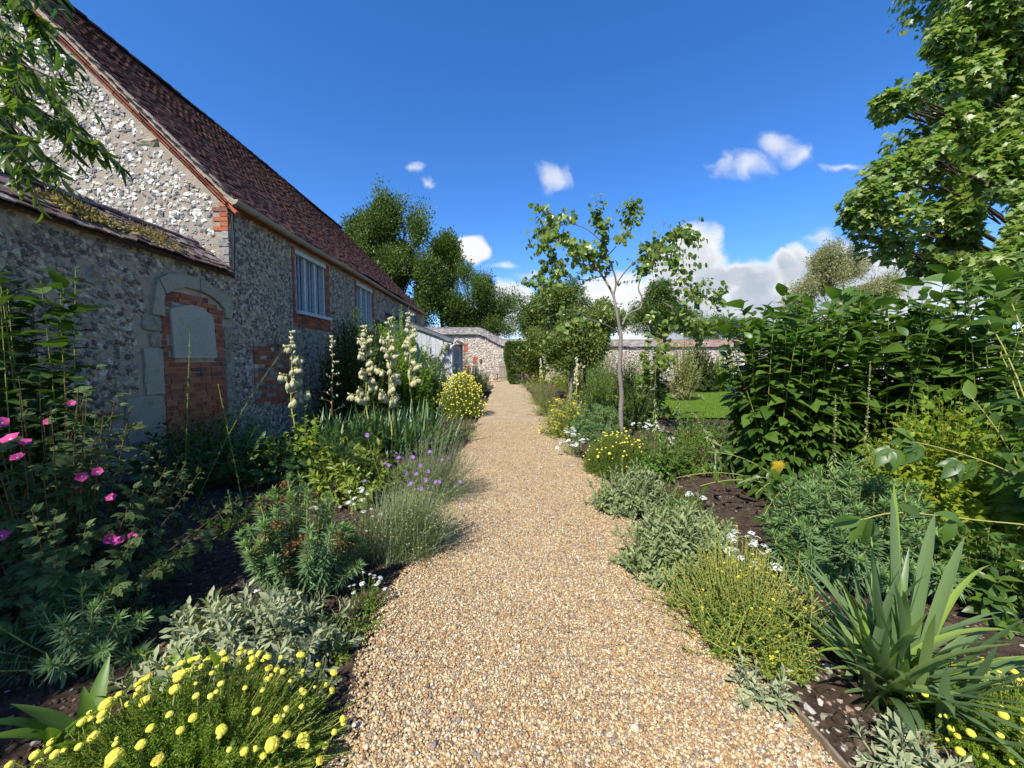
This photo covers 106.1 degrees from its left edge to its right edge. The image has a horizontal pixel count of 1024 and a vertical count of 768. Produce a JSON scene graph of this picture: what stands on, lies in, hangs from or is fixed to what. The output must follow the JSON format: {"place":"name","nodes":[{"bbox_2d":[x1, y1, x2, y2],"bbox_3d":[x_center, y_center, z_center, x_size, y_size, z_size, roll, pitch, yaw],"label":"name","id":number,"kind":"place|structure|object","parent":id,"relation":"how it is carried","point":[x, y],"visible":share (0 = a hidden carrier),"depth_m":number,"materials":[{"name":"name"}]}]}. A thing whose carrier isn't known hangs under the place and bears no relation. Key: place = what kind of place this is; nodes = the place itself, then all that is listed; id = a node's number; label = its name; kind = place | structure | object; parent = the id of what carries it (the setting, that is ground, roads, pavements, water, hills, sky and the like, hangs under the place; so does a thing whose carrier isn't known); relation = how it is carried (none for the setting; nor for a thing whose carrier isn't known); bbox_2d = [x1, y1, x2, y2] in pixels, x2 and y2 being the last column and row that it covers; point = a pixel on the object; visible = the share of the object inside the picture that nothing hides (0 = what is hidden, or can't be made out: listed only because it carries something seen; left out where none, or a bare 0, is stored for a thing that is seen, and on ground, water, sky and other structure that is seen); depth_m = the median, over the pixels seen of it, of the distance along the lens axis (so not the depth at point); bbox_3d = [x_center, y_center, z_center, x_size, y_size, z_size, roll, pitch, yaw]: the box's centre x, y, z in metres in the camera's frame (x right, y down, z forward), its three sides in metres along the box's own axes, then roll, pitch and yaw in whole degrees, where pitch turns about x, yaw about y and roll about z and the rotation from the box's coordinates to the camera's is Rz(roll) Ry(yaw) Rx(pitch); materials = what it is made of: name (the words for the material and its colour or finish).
{"place":"outdoors","nodes":[
{"label":"outdoors","id":0,"kind":"place"},
{"bbox_2d":[0,381,1023,767],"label":"flower bed soil","id":1,"kind":"structure","parent":0,"point":[378,569],"depth_m":2.67,"materials":[{"name":"brown soil"}]},
{"bbox_2d":[0,266,114,540],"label":"tall perennial","id":2,"kind":"object","parent":1,"relation":"on","point":[9,397],"visible":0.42,"depth_m":3.02,"materials":[{"name":"green plant"}]},
{"bbox_2d":[0,0,135,222],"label":"weeping tree","id":3,"kind":"object","parent":1,"relation":"on","point":[19,72],"visible":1,"depth_m":2.38,"materials":[{"name":"green plant"}]},
{"bbox_2d":[0,568,178,688],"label":"euphorbia","id":4,"kind":"object","parent":1,"relation":"on","point":[66,630],"visible":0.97,"depth_m":1.97,"materials":[{"name":"green plant"}]},
{"bbox_2d":[0,654,183,766],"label":"broad leaved bulb","id":5,"kind":"object","parent":1,"relation":"on","point":[58,722],"visible":0.58,"depth_m":1.58,"materials":[{"name":"green plant"}]},
{"bbox_2d":[0,168,237,493],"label":"garden wall","id":6,"kind":"structure","parent":1,"relation":"on","point":[158,291],"depth_m":4.67,"materials":[{"name":"stone"}]},
{"bbox_2d":[0,364,256,637],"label":"pink mallow","id":7,"kind":"object","parent":1,"relation":"on","point":[69,539],"visible":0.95,"depth_m":2.21,"materials":[{"name":"green plant"}]},
{"bbox_2d":[96,641,224,715],"bbox_3d":[-1.491,1.345,1.695,0.336,0.315,0.395,0,3,6],"label":"broad leaved bulb","id":8,"kind":"object","parent":1,"relation":"on","point":[213,654],"visible":0.23,"depth_m":1.76,"materials":[{"name":"green plant"}]},
{"bbox_2d":[4,646,356,767],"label":"cotton lavender","id":9,"kind":"object","parent":1,"relation":"on","point":[226,732],"visible":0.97,"depth_m":1.48,"materials":[{"name":"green plant"}]},
{"bbox_2d":[175,325,196,510],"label":"lily stalk","id":10,"kind":"object","parent":1,"relation":"on","point":[188,388],"visible":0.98,"depth_m":3.94,"materials":[{"name":"green plant"}]},
{"bbox_2d":[106,413,292,503],"bbox_3d":[-3.856,0.867,4.922,2.044,1.013,1.876,0,3,-1],"label":"shade perennial","id":11,"kind":"object","parent":1,"relation":"on","point":[220,471],"visible":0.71,"depth_m":4.68,"materials":[{"name":"green plant"}]},
{"bbox_2d":[0,0,426,444],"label":"flint barn","id":12,"kind":"structure","parent":1,"relation":"on","point":[294,258],"depth_m":7.18,"materials":[{"name":"stone"}]},
{"bbox_2d":[294,249,331,320],"bbox_3d":[-4.743,-2.278,9.109,0.230,1.395,1.570,0,3,-1],"label":"window","id":13,"kind":"structure","parent":12,"relation":"in","point":[309,272],"depth_m":9.11,"materials":[{"name":"grey paint"}]},
{"bbox_2d":[356,282,376,330],"bbox_3d":[-4.808,-2.482,12.552,0.230,1.395,1.570,0,3,-1],"label":"window","id":14,"kind":"structure","parent":12,"relation":"in","point":[363,298],"depth_m":12.68,"materials":[{"name":"grey paint"}]},
{"bbox_2d":[90,576,362,746],"bbox_3d":[-1.410,1.308,1.996,1.177,0.512,0.995,0,3,-1],"label":"lambs ear","id":15,"kind":"object","parent":1,"relation":"on","point":[267,626],"visible":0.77,"depth_m":1.98},
{"bbox_2d":[171,399,288,473],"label":"blue grey perennial","id":16,"kind":"object","parent":1,"relation":"on","point":[229,421],"visible":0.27,"depth_m":5.74,"materials":[{"name":"green plant"}]},
{"bbox_2d":[196,489,269,534],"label":"shade plant","id":17,"kind":"object","parent":1,"relation":"on","point":[235,513],"visible":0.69,"depth_m":3.72,"materials":[{"name":"green plant"}]},
{"bbox_2d":[232,434,332,494],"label":"leafy perennial","id":18,"kind":"object","parent":1,"relation":"on","point":[297,465],"visible":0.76,"depth_m":4.85,"materials":[{"name":"green plant"}]},
{"bbox_2d":[259,404,332,467],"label":"lime hosta","id":19,"kind":"object","parent":1,"relation":"on","point":[302,438],"visible":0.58,"depth_m":5.72,"materials":[{"name":"green plant"}]},
{"bbox_2d":[232,472,367,601],"bbox_3d":[-1.401,1.019,2.583,0.742,0.888,0.764,3,5,43],"label":"euphorbia","id":20,"kind":"object","parent":1,"relation":"on","point":[288,558],"visible":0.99,"depth_m":2.49,"materials":[{"name":"green plant"}]},
{"bbox_2d":[275,330,356,461],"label":"yucca","id":21,"kind":"object","parent":1,"relation":"on","point":[292,385],"visible":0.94,"depth_m":5.91,"materials":[{"name":"green plant"}]},
{"bbox_2d":[287,601,352,655],"bbox_3d":[-1.135,1.367,2.167,0.450,0.259,0.372,-3,5,-44],"label":"lambs ear","id":22,"kind":"object","parent":1,"relation":"on","point":[305,630],"visible":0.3,"depth_m":2.20},
{"bbox_2d":[315,636,352,665],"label":"gravel weed","id":23,"kind":"object","parent":1,"relation":"on","point":[338,659],"visible":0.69,"depth_m":2.08,"materials":[{"name":"green plant"}]},
{"bbox_2d":[287,335,388,453],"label":"yucca","id":24,"kind":"object","parent":1,"relation":"on","point":[337,422],"visible":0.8,"depth_m":6.46,"materials":[{"name":"green plant"}]},
{"bbox_2d":[279,422,410,511],"bbox_3d":[-1.842,0.899,4.460,1.340,0.939,1.076,0,3,-1],"label":"peony","id":25,"kind":"object","parent":1,"relation":"on","point":[352,471],"visible":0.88,"depth_m":4.31,"materials":[{"name":"green plant"}]},
{"bbox_2d":[313,301,400,426],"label":"evergreen shrub","id":26,"kind":"object","parent":1,"relation":"on","point":[349,379],"visible":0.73,"depth_m":8.82,"materials":[{"name":"green plant"}]},
{"bbox_2d":[340,478,381,563],"bbox_3d":[-1.210,1.071,3.092,0.315,0.717,0.215,1,3,11],"label":"candytuft","id":27,"kind":"object","parent":1,"relation":"on","point":[362,514],"visible":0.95,"depth_m":3.07,"materials":[{"name":"green plant"}]},
{"bbox_2d":[322,600,400,646],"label":"gravel weed","id":28,"kind":"object","parent":1,"relation":"on","point":[366,629],"visible":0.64,"depth_m":2.31,"materials":[{"name":"green plant"}]},
{"bbox_2d":[313,325,420,456],"bbox_3d":[-2.395,0.116,6.370,1.472,2.212,1.386,-3,4,-37],"label":"yucca","id":29,"kind":"object","parent":1,"relation":"on","point":[362,341],"visible":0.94,"depth_m":6.42,"materials":[{"name":"green plant"}]},
{"bbox_2d":[348,571,392,615],"bbox_3d":[-0.893,1.332,2.444,0.267,0.274,0.226,-2,4,-25],"label":"candytuft","id":30,"kind":"object","parent":1,"relation":"on","point":[372,602],"visible":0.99,"depth_m":2.46,"materials":[{"name":"green plant"}]},
{"bbox_2d":[345,316,461,456],"bbox_3d":[-1.857,0.050,6.479,2.011,2.334,1.297,0,3,7],"label":"yucca","id":31,"kind":"object","parent":1,"relation":"on","point":[411,441],"visible":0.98,"depth_m":6.35,"materials":[{"name":"green plant"}]},
{"bbox_2d":[369,305,447,418],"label":"evergreen shrub","id":32,"kind":"object","parent":1,"relation":"on","point":[403,389],"visible":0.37,"depth_m":10.47,"materials":[{"name":"green plant"}]},
{"bbox_2d":[338,433,483,567],"bbox_3d":[-0.837,0.913,3.155,1.335,1.007,1.128,0,3,-1],"label":"lavender","id":33,"kind":"object","parent":1,"relation":"on","point":[402,534],"visible":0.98,"depth_m":3.08,"materials":[{"name":"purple plant"}]},
{"bbox_2d":[372,311,478,443],"bbox_3d":[-1.697,-0.114,7.313,2.133,2.562,1.353,0,3,-1],"label":"yucca","id":34,"kind":"object","parent":1,"relation":"on","point":[414,367],"visible":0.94,"depth_m":7.33,"materials":[{"name":"green plant"}]},
{"bbox_2d":[386,313,465,398],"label":"garden shed","id":35,"kind":"structure","parent":1,"relation":"on","point":[455,354],"depth_m":14.86,"materials":[{"name":"grey paint"}]},
{"bbox_2d":[375,420,486,507],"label":"grassy lavender","id":36,"kind":"object","parent":1,"relation":"on","point":[448,476],"visible":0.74,"depth_m":4.31,"materials":[{"name":"green plant"}]},
{"bbox_2d":[412,358,452,410],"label":"evergreen shrub","id":37,"kind":"object","parent":1,"relation":"on","point":[433,379],"visible":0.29,"depth_m":12.26,"materials":[{"name":"green plant"}]},
{"bbox_2d":[432,367,489,418],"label":"cotton lavender","id":38,"kind":"object","parent":1,"relation":"on","point":[465,399],"visible":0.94,"depth_m":10.80,"materials":[{"name":"yellow plant"}]},
{"bbox_2d":[440,414,483,440],"bbox_3d":[-1.212,0.852,7.894,1.129,0.594,1.080,-3,4,-38],"label":"grey catmint","id":39,"kind":"object","parent":1,"relation":"on","point":[463,434],"visible":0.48,"depth_m":7.85,"materials":[{"name":"plant"}]},
{"bbox_2d":[4,408,1023,766],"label":"soil pebbles","id":40,"kind":"object","parent":1,"relation":"on","point":[34,742],"visible":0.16,"depth_m":2.01,"materials":[{"name":"stone"}]},
{"bbox_2d":[503,340,545,384],"bbox_3d":[0.846,-1.404,26.582,3.027,3.240,2.090,0,3,-1],"label":"clipped yew","id":41,"kind":"object","parent":1,"relation":"on","point":[510,358],"visible":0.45,"depth_m":25.76,"materials":[{"name":"green plant"}]},
{"bbox_2d":[511,338,549,384],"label":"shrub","id":42,"kind":"object","parent":1,"relation":"on","point":[531,367],"visible":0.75,"depth_m":25.41,"materials":[{"name":"green plant"}]},
{"bbox_2d":[523,381,562,406],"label":"lavender","id":43,"kind":"object","parent":1,"relation":"on","point":[550,394],"visible":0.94,"depth_m":13.63,"materials":[{"name":"green plant"}]},
{"bbox_2d":[525,370,567,392],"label":"yellow perennial","id":44,"kind":"object","parent":1,"relation":"on","point":[547,383],"visible":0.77,"depth_m":19.25,"materials":[{"name":"green plant"}]},
{"bbox_2d":[538,377,593,439],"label":"st johns wort","id":45,"kind":"object","parent":1,"relation":"on","point":[565,420],"visible":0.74,"depth_m":7.95,"materials":[{"name":"yellow plant"}]},
{"bbox_2d":[555,427,588,458],"bbox_3d":[1.014,0.970,6.405,0.534,0.529,0.559,2,4,36],"label":"candytuft","id":46,"kind":"object","parent":1,"relation":"on","point":[573,434],"visible":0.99,"depth_m":6.35,"materials":[{"name":"white plant"}]},
{"bbox_2d":[560,403,625,444],"bbox_3d":[1.647,0.784,7.724,1.330,0.822,1.098,0,3,-1],"label":"euphorbia","id":47,"kind":"object","parent":1,"relation":"on","point":[585,428],"visible":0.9,"depth_m":7.53,"materials":[{"name":"green plant"}]},
{"bbox_2d":[576,353,617,410],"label":"leafy perennial","id":48,"kind":"object","parent":1,"relation":"on","point":[596,399],"visible":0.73,"depth_m":11.40,"materials":[{"name":"green plant"}]},
{"bbox_2d":[551,344,669,384],"bbox_3d":[6.458,-1.389,25.639,8.708,2.967,3.438,0,3,-1],"label":"leafy drift","id":49,"kind":"object","parent":1,"relation":"on","point":[614,360],"visible":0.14,"depth_m":25.54,"materials":[{"name":"green plant"}]},
{"bbox_2d":[580,427,652,480],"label":"cotton lavender","id":50,"kind":"object","parent":1,"relation":"on","point":[610,452],"visible":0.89,"depth_m":5.31,"materials":[{"name":"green plant"}]},
{"bbox_2d":[521,191,728,438],"bbox_3d":[2.215,-1.183,7.434,4.105,4.789,2.378,0,3,-1],"label":"redbud tree","id":51,"kind":"object","parent":1,"relation":"on","point":[656,248],"visible":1,"depth_m":7.20,"materials":[{"name":"green plant"}]},
{"bbox_2d":[605,365,657,428],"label":"leafy perennial","id":52,"kind":"object","parent":1,"relation":"on","point":[631,411],"visible":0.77,"depth_m":9.08,"materials":[{"name":"green plant"}]},
{"bbox_2d":[584,457,681,520],"bbox_3d":[1.218,1.078,4.048,0.919,0.679,0.812,0,3,-1],"label":"lambs ear","id":53,"kind":"object","parent":1,"relation":"on","point":[619,501],"visible":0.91,"depth_m":3.91},
{"bbox_2d":[634,337,675,419],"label":"plume poppy","id":54,"kind":"object","parent":1,"relation":"on","point":[667,413],"visible":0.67,"depth_m":10.52,"materials":[{"name":"green plant"}]},
{"bbox_2d":[630,426,692,483],"bbox_3d":[2.014,0.946,5.225,0.859,0.766,0.668,0,3,-1],"label":"peony","id":55,"kind":"object","parent":1,"relation":"on","point":[667,466],"visible":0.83,"depth_m":5.14,"materials":[{"name":"green plant"}]},
{"bbox_2d":[649,480,705,518],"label":"perennial","id":56,"kind":"object","parent":1,"relation":"on","point":[671,502],"visible":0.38,"depth_m":3.94,"materials":[{"name":"green plant"}]},
{"bbox_2d":[607,490,748,601],"bbox_3d":[1.218,1.136,2.856,0.833,0.687,0.878,-3,5,-44],"label":"lambs ear","id":57,"kind":"object","parent":1,"relation":"on","point":[676,540],"visible":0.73,"depth_m":2.77},
{"bbox_2d":[668,420,718,474],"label":"leafy perennial","id":58,"kind":"object","parent":1,"relation":"on","point":[694,465],"visible":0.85,"depth_m":5.47,"materials":[{"name":"green plant"}]},
{"bbox_2d":[673,342,721,391],"bbox_3d":[9.411,-0.972,19.564,2.395,2.992,1.991,0,3,-1],"label":"round viburnum","id":59,"kind":"object","parent":1,"relation":"on","point":[707,379],"visible":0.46,"depth_m":19.20,"materials":[{"name":"green plant"}]},
{"bbox_2d":[669,410,735,448],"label":"leafy perennial","id":60,"kind":"object","parent":1,"relation":"on","point":[718,435],"visible":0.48,"depth_m":7.27,"materials":[{"name":"green plant"}]},
{"bbox_2d":[695,510,748,539],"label":"perennial","id":61,"kind":"object","parent":1,"relation":"on","point":[720,528],"visible":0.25,"depth_m":3.48,"materials":[{"name":"green plant"}]},
{"bbox_2d":[711,355,736,391],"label":"pale shrub","id":62,"kind":"object","parent":1,"relation":"on","point":[721,369],"visible":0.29,"depth_m":20.11,"materials":[{"name":"green plant"}]},
{"bbox_2d":[677,450,786,520],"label":"wilting stems","id":63,"kind":"object","parent":1,"relation":"on","point":[777,467],"visible":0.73,"depth_m":4.13,"materials":[{"name":"green plant"}]},
{"bbox_2d":[634,521,853,681],"bbox_3d":[1.337,1.168,2.285,1.185,0.622,1.021,0,3,-1],"label":"st johns wort","id":64,"kind":"object","parent":1,"relation":"on","point":[742,607],"visible":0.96,"depth_m":2.17,"materials":[{"name":"green plant"}]},
{"bbox_2d":[719,529,783,576],"bbox_3d":[1.690,1.240,2.811,0.396,0.414,0.379,-1,3,-11],"label":"candytuft","id":65,"kind":"object","parent":1,"relation":"on","point":[748,543],"visible":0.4,"depth_m":2.76,"materials":[{"name":"white plant"}]},
{"bbox_2d":[723,645,802,728],"bbox_3d":[1.170,1.401,1.777,0.331,0.288,0.265,0,3,8],"label":"lambs ear","id":66,"kind":"object","parent":1,"relation":"on","point":[757,693],"visible":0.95,"depth_m":1.74},
{"bbox_2d":[737,627,821,686],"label":"st johns wort","id":67,"kind":"object","parent":1,"relation":"on","point":[801,676],"visible":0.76,"depth_m":1.95,"materials":[{"name":"green plant"}]},
{"bbox_2d":[758,524,828,593],"bbox_3d":[2.080,1.238,2.794,0.465,0.491,0.415,-1,4,-17],"label":"euphorbia","id":68,"kind":"object","parent":1,"relation":"on","point":[794,562],"visible":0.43,"depth_m":2.73,"materials":[{"name":"green plant"}]},
{"bbox_2d":[706,292,901,500],"bbox_3d":[3.403,0.139,4.924,1.910,2.480,1.726,0,3,-1],"label":"cutleaf coneflower","id":69,"kind":"object","parent":1,"relation":"on","point":[771,419],"visible":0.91,"depth_m":4.48,"materials":[{"name":"green plant"}]},
{"bbox_2d":[782,692,850,767],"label":"timber edging","id":70,"kind":"object","parent":1,"relation":"on","point":[832,752],"visible":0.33,"depth_m":1.61,"materials":[{"name":"brown wood"}]},
{"bbox_2d":[826,394,841,494],"bbox_3d":[3.284,0.729,3.920,0.170,1.282,0.178,-3,5,-42],"label":"foxglove spike","id":71,"kind":"object","parent":1,"relation":"on","point":[833,456],"visible":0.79,"depth_m":3.90,"materials":[{"name":"green plant"}]},
{"bbox_2d":[700,585,1023,767],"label":"bed flints","id":72,"kind":"object","parent":1,"relation":"on","point":[823,716],"visible":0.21,"depth_m":1.77,"materials":[{"name":"stone"}]},
{"bbox_2d":[856,361,871,476],"bbox_3d":[3.508,0.578,3.789,0.215,1.599,0.206,2,4,35],"label":"foxglove spike","id":73,"kind":"object","parent":1,"relation":"on","point":[866,427],"visible":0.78,"depth_m":3.79,"materials":[{"name":"green plant"}]},
{"bbox_2d":[755,452,974,603],"bbox_3d":[2.627,0.987,2.917,1.374,0.960,1.181,2,4,24],"label":"euphorbia","id":74,"kind":"object","parent":1,"relation":"on","point":[815,512],"visible":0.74,"depth_m":2.71,"materials":[{"name":"green plant"}]},
{"bbox_2d":[748,485,1023,762],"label":"bearded iris","id":75,"kind":"object","parent":1,"relation":"on","point":[894,647],"visible":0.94,"depth_m":1.79,"materials":[{"name":"green plant"}]},
{"bbox_2d":[775,264,1012,478],"bbox_3d":[4.461,0.013,4.718,2.152,2.702,2.143,0,3,-1],"label":"cutleaf coneflower","id":76,"kind":"object","parent":1,"relation":"on","point":[908,396],"visible":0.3,"depth_m":4.35,"materials":[{"name":"green plant"}]},
{"bbox_2d":[845,707,974,767],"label":"lambs ear","id":77,"kind":"object","parent":1,"relation":"on","point":[927,756],"visible":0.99,"depth_m":1.52},
{"bbox_2d":[831,504,1023,544],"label":"fallen stem","id":78,"kind":"object","parent":1,"relation":"on","point":[857,525],"visible":0.98,"depth_m":2.22,"materials":[{"name":"green plant"}]},
{"bbox_2d":[832,0,1023,326],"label":"maple tree","id":79,"kind":"object","parent":1,"relation":"on","point":[971,146],"visible":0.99,"depth_m":7.68,"materials":[{"name":"green plant"}]},
{"bbox_2d":[843,265,1023,486],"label":"cutleaf coneflower","id":80,"kind":"object","parent":1,"relation":"on","point":[990,390],"visible":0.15,"depth_m":4.06,"materials":[{"name":"green plant"}]},
{"bbox_2d":[852,382,1023,557],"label":"golden spirea","id":81,"kind":"object","parent":1,"relation":"on","point":[965,498],"visible":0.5,"depth_m":3.14,"materials":[{"name":"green plant"}]},
{"bbox_2d":[869,427,1012,495],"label":"fallen stem","id":82,"kind":"object","parent":1,"relation":"on","point":[893,460],"visible":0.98,"depth_m":2.54,"materials":[{"name":"green plant"}]},
{"bbox_2d":[877,657,1023,767],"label":"cotton lavender","id":83,"kind":"object","parent":1,"relation":"on","point":[982,752],"visible":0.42,"depth_m":1.58,"materials":[{"name":"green plant"}]},
{"bbox_2d":[934,515,1023,639],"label":"perennial","id":84,"kind":"object","parent":1,"relation":"on","point":[994,592],"visible":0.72,"depth_m":2.39,"materials":[{"name":"green plant"}]},
{"bbox_2d":[958,292,1023,573],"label":"cutleaf coneflower","id":85,"kind":"object","parent":1,"relation":"on","point":[1015,483],"visible":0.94,"depth_m":2.70,"materials":[{"name":"green plant"}]},
{"bbox_2d":[69,0,1023,339],"label":"sky","id":86,"kind":"structure","parent":0,"point":[746,118],"materials":[{"name":"blue"}]},
{"bbox_2d":[322,380,840,767],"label":"gravel path","id":87,"kind":"structure","parent":0,"point":[506,402],"depth_m":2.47,"materials":[{"name":"beige gravel"}]},
{"bbox_2d":[597,391,744,417],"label":"lawn","id":88,"kind":"structure","parent":0,"point":[704,403],"depth_m":13.52,"materials":[{"name":"green plant"}]},
{"bbox_2d":[667,334,703,399],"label":"silver shrub","id":89,"kind":"object","parent":88,"relation":"on","point":[686,383],"visible":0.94,"depth_m":15.20,"materials":[{"name":"green plant"}]},
{"bbox_2d":[699,443,736,478],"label":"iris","id":90,"kind":"object","parent":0,"point":[720,466],"visible":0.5,"depth_m":5.32,"materials":[{"name":"green plant"}]},
{"label":"ground","id":91,"kind":"structure","parent":0,"visible":0},
{"bbox_2d":[339,173,458,325],"bbox_3d":[-10.748,-9.570,35.501,12.343,18.724,7.877,0,3,-1],"label":"tall yew","id":92,"kind":"object","parent":91,"relation":"on","point":[372,233],"visible":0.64,"depth_m":34.05,"materials":[{"name":"green plant"}]},
{"bbox_2d":[426,225,468,326],"bbox_3d":[-6.823,-8.291,39.316,5.387,15.718,4.339,0,3,-1],"label":"feathery conifer","id":93,"kind":"object","parent":91,"relation":"on","point":[445,246],"visible":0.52,"depth_m":38.42,"materials":[{"name":"green plant"}]},
{"bbox_2d":[411,254,530,338],"bbox_3d":[-3.978,-6.206,36.466,11.570,11.893,6.312,0,3,-1],"label":"spreading yew","id":94,"kind":"object","parent":91,"relation":"on","point":[481,304],"visible":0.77,"depth_m":35.99,"materials":[{"name":"green plant"}]},
{"bbox_2d":[512,276,594,338],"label":"wispy tree","id":95,"kind":"object","parent":91,"relation":"on","point":[533,317],"visible":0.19,"depth_m":40.67,"materials":[{"name":"green plant"}]},
{"bbox_2d":[518,280,634,400],"bbox_3d":[2.601,-1.640,15.533,4.728,5.252,2.453,0,3,-1],"label":"ornamental tree","id":96,"kind":"object","parent":91,"relation":"on","point":[559,351],"visible":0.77,"depth_m":15.03,"materials":[{"name":"green plant"}]},
{"bbox_2d":[582,296,627,397],"bbox_3d":[3.716,-1.488,16.962,2.955,4.781,2.286,0,3,-1],"label":"ornamental tree","id":97,"kind":"object","parent":91,"relation":"on","point":[609,301],"visible":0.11,"depth_m":16.67,"materials":[{"name":"green plant"}]},
{"bbox_2d":[619,276,709,339],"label":"round tree","id":98,"kind":"object","parent":91,"relation":"on","point":[663,293],"visible":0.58,"depth_m":41.07,"materials":[{"name":"green plant"}]},
{"bbox_2d":[425,327,1023,381],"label":"boundary wall","id":99,"kind":"structure","parent":91,"relation":"on","point":[485,346],"depth_m":30.97,"materials":[{"name":"flint stone"},{"name":"red brick"},{"name":"roof tile"}]},
{"bbox_2d":[685,311,773,339],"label":"distant oak","id":100,"kind":"object","parent":91,"relation":"on","point":[737,335],"visible":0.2,"depth_m":84.32,"materials":[{"name":"green plant"}]},
{"bbox_2d":[778,234,912,326],"bbox_3d":[32.948,-7.508,38.488,11.931,14.254,6.174,0,3,-1],"label":"silver willow","id":101,"kind":"object","parent":91,"relation":"on","point":[828,265],"visible":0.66,"depth_m":37.26,"materials":[{"name":"green plant"}]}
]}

